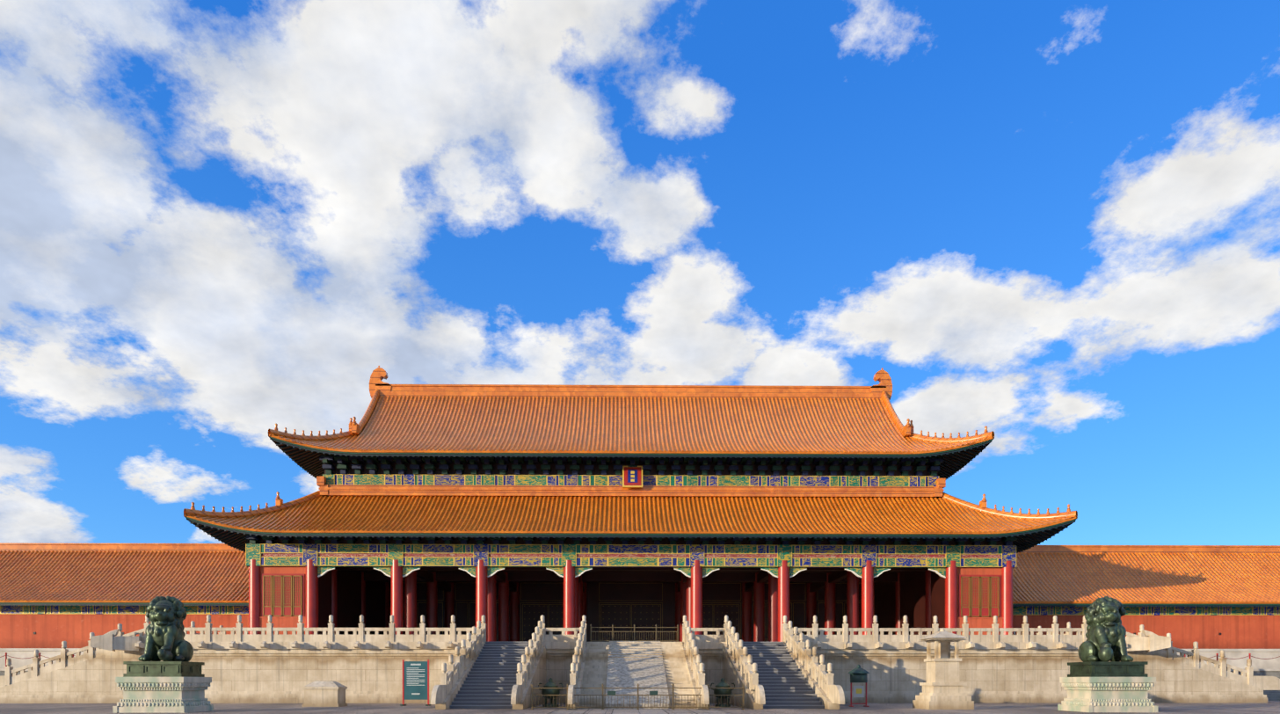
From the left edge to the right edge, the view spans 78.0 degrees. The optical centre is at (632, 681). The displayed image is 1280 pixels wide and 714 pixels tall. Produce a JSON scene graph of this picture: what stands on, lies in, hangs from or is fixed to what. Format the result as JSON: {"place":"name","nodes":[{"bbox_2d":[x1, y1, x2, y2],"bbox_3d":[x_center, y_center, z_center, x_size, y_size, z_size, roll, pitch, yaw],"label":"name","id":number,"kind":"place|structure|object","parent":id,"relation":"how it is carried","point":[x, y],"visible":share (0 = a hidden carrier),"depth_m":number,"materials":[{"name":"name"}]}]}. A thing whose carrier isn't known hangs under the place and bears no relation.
{"place":"outdoors","nodes":[
{"label":"outdoors","id":0,"kind":"place"},
{"bbox_2d":[0,700,1279,713],"bbox_3d":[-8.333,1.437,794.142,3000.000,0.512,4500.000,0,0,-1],"label":"ground","id":1,"kind":"structure","parent":0,"point":[1270,707],"depth_m":33.22,"materials":[{"name":"grey stone"}]},
{"bbox_2d":[112,661,213,712],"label":"lion pedestal","id":2,"kind":"object","parent":1,"relation":"on","point":[163,687],"visible":1,"depth_m":30.53,"materials":[{"name":"white stone"}]},
{"bbox_2d":[138,596,193,661],"bbox_3d":[-18.552,-2.075,31.443,1.626,2.674,2.391,0,0,-1],"label":"lion","id":3,"kind":"object","parent":2,"relation":"on","point":[165,634],"visible":0.98,"depth_m":31.00},
{"bbox_2d":[400,659,430,705],"bbox_3d":[-10.739,0.053,39.167,1.360,2.280,0.640,0,0,-1],"label":"sign board","id":4,"kind":"object","parent":1,"relation":"on","point":[415,680],"visible":1,"depth_m":39.14,"materials":[{"name":"teal paint"}]},
{"bbox_2d":[139,641,1083,703],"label":"terrace","id":5,"kind":"structure","parent":1,"relation":"on","point":[372,672],"depth_m":44.06,"materials":[{"name":"stone"}]},
{"bbox_2d":[245,454,1016,641],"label":"gate hall","id":6,"kind":"structure","parent":5,"relation":"on","point":[514,589],"depth_m":54.33,"materials":[{"name":"red wood"}]},
{"bbox_2d":[183,365,1077,552],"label":"hall roofs","id":7,"kind":"structure","parent":6,"relation":"on","point":[551,420],"depth_m":54.18,"materials":[{"name":"tile"}]},
{"bbox_2d":[0,614,1279,704],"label":"balustrades","id":8,"kind":"object","parent":5,"relation":"on","point":[1146,641],"visible":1,"depth_m":43.96,"materials":[{"name":"stone"}]},
{"bbox_2d":[0,640,1267,709],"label":"stairs","id":9,"kind":"structure","parent":1,"relation":"on","point":[487,679],"depth_m":40.82,"materials":[{"name":"stone"}]},
{"bbox_2d":[538,677,734,706],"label":"incense burners","id":10,"kind":"object","parent":1,"relation":"on","point":[722,683],"visible":0.88,"depth_m":36.35,"materials":[{"name":"metal"}]},
{"bbox_2d":[530,624,745,709],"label":"barrier fences","id":11,"kind":"object","parent":1,"relation":"on","point":[651,693],"visible":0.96,"depth_m":33.69,"materials":[{"name":"black metal"}]},
{"bbox_2d":[302,627,974,709],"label":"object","id":12,"kind":"structure","parent":1,"relation":"on","point":[942,687],"depth_m":34.25,"materials":[{"name":"stone"}]},
{"bbox_2d":[0,604,1279,700],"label":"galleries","id":13,"kind":"object","parent":1,"relation":"on","point":[1239,636],"visible":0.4,"depth_m":56.20,"materials":[{"name":"red paint"}]},
{"bbox_2d":[0,542,1279,607],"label":"gallery roofs","id":14,"kind":"structure","parent":13,"relation":"on","point":[217,574],"depth_m":58.43,"materials":[{"name":"tile"}]},
{"bbox_2d":[848,664,869,706],"bbox_3d":[10.779,0.183,37.709,0.972,2.020,0.961,0,0,22],"label":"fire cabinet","id":15,"kind":"object","parent":1,"relation":"on","point":[858,673],"visible":1,"depth_m":37.65,"materials":[{"name":"green metal"}]},
{"bbox_2d":[1057,661,1157,712],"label":"lion pedestal","id":16,"kind":"object","parent":1,"relation":"on","point":[1108,686],"visible":1,"depth_m":30.96,"materials":[{"name":"white stone"}]},
{"bbox_2d":[1077,596,1133,661],"bbox_3d":[19.044,-2.095,31.962,1.625,2.712,2.199,0,0,-1],"label":"lion","id":17,"kind":"object","parent":16,"relation":"on","point":[1105,636],"visible":1,"depth_m":31.43},
{"bbox_2d":[0,0,1279,545],"label":"sky","id":18,"kind":"structure","parent":0,"point":[1052,227],"materials":[{"name":"blue"}]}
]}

